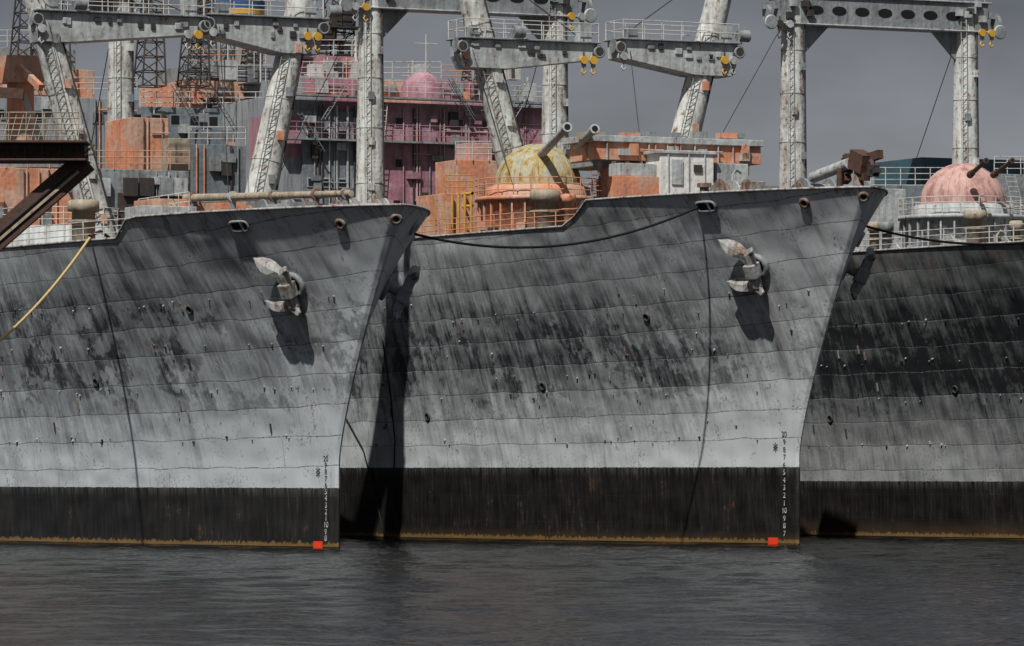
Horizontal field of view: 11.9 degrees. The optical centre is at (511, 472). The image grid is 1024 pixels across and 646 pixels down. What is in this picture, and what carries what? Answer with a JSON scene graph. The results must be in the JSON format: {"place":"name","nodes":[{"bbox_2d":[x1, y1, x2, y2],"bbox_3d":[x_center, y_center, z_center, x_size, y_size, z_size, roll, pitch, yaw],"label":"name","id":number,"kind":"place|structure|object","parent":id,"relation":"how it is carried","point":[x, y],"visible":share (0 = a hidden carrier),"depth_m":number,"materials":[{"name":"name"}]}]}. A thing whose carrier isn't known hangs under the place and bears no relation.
{"place":"outdoors","nodes":[
{"label":"outdoors","id":0,"kind":"place"},
{"bbox_2d":[0,87,94,251],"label":"boarding gantry","id":1,"kind":"object","parent":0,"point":[76,168],"visible":1,"depth_m":237.75,"materials":[{"name":"metal"}]},
{"bbox_2d":[0,536,1023,645],"bbox_3d":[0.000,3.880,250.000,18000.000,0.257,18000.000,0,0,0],"label":"water","id":2,"kind":"structure","parent":0,"point":[814,591],"depth_m":156.53,"materials":[{"name":"black liquid"}]},
{"bbox_2d":[0,0,430,547],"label":"cargo ship","id":3,"kind":"object","parent":2,"relation":"on","point":[168,375],"visible":0.88,"depth_m":258.86},
{"bbox_2d":[0,230,109,341],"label":"mooring rope","id":4,"kind":"object","parent":3,"relation":"attached to","point":[51,287],"visible":0.99,"depth_m":252.97,"materials":[{"name":"yellow fabric"}]},
{"bbox_2d":[89,0,164,141],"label":"cargo mast","id":5,"kind":"object","parent":3,"relation":"on","point":[120,56],"visible":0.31,"depth_m":293.40,"materials":[{"name":"white metal"}]},
{"bbox_2d":[23,0,341,237],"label":"derrick mast","id":6,"kind":"object","parent":3,"relation":"on","point":[290,39],"visible":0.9,"depth_m":271.53,"materials":[{"name":"metal"}]},
{"bbox_2d":[253,257,305,315],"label":"anchor","id":7,"kind":"object","parent":3,"relation":"attached to","point":[291,286],"visible":1,"depth_m":248.26,"materials":[{"name":"grey paint"}]},
{"bbox_2d":[379,265,419,320],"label":"anchor","id":8,"kind":"object","parent":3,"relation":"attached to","point":[402,294],"visible":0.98,"depth_m":250.60,"materials":[{"name":"grey paint"}]},
{"bbox_2d":[138,0,887,544],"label":"cargo ship","id":9,"kind":"object","parent":2,"relation":"on","point":[654,384],"visible":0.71,"depth_m":275.18},
{"bbox_2d":[281,0,596,202],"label":"cargo mast","id":10,"kind":"object","parent":9,"relation":"on","point":[379,20],"visible":0.67,"depth_m":296.80,"materials":[{"name":"white metal"}]},
{"bbox_2d":[475,122,599,231],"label":"gun turret","id":11,"kind":"object","parent":9,"relation":"on","point":[531,167],"visible":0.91,"depth_m":277.31,"materials":[{"name":"beige paint"}]},
{"bbox_2d":[414,207,697,248],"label":"mooring rope","id":12,"kind":"object","parent":9,"relation":"attached to","point":[556,245],"visible":1,"depth_m":255.49,"materials":[{"name":"black fabric"}]},
{"bbox_2d":[445,0,750,184],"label":"derrick mast","id":13,"kind":"object","parent":9,"relation":"on","point":[706,57],"visible":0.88,"depth_m":282.22,"materials":[{"name":"metal"}]},
{"bbox_2d":[718,239,768,295],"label":"anchor","id":14,"kind":"object","parent":9,"relation":"attached to","point":[755,267],"visible":1,"depth_m":259.89,"materials":[{"name":"grey paint"}]},
{"bbox_2d":[843,247,875,300],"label":"anchor","id":15,"kind":"object","parent":9,"relation":"attached to","point":[861,274],"visible":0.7,"depth_m":262.32,"materials":[{"name":"grey paint"}]},
{"bbox_2d":[800,156,1023,539],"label":"cargo ship","id":16,"kind":"object","parent":2,"relation":"on","point":[914,424],"visible":0.34,"depth_m":289.10},
{"bbox_2d":[723,0,1005,187],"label":"cargo mast","id":17,"kind":"object","parent":16,"relation":"on","point":[954,28],"visible":0.7,"depth_m":306.04,"materials":[{"name":"white metal"}]},
{"bbox_2d":[866,225,1023,245],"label":"mooring rope","id":18,"kind":"object","parent":16,"relation":"attached to","point":[934,240],"visible":1,"depth_m":268.63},
{"bbox_2d":[898,158,1023,247],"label":"gun turret","id":19,"kind":"object","parent":16,"relation":"attached to","point":[950,194],"visible":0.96,"depth_m":287.33,"materials":[{"name":"pink paint"}]},
{"bbox_2d":[0,0,1023,196],"label":"sky","id":20,"kind":"structure","parent":0,"point":[867,90],"materials":[{"name":"grey"}]}
]}

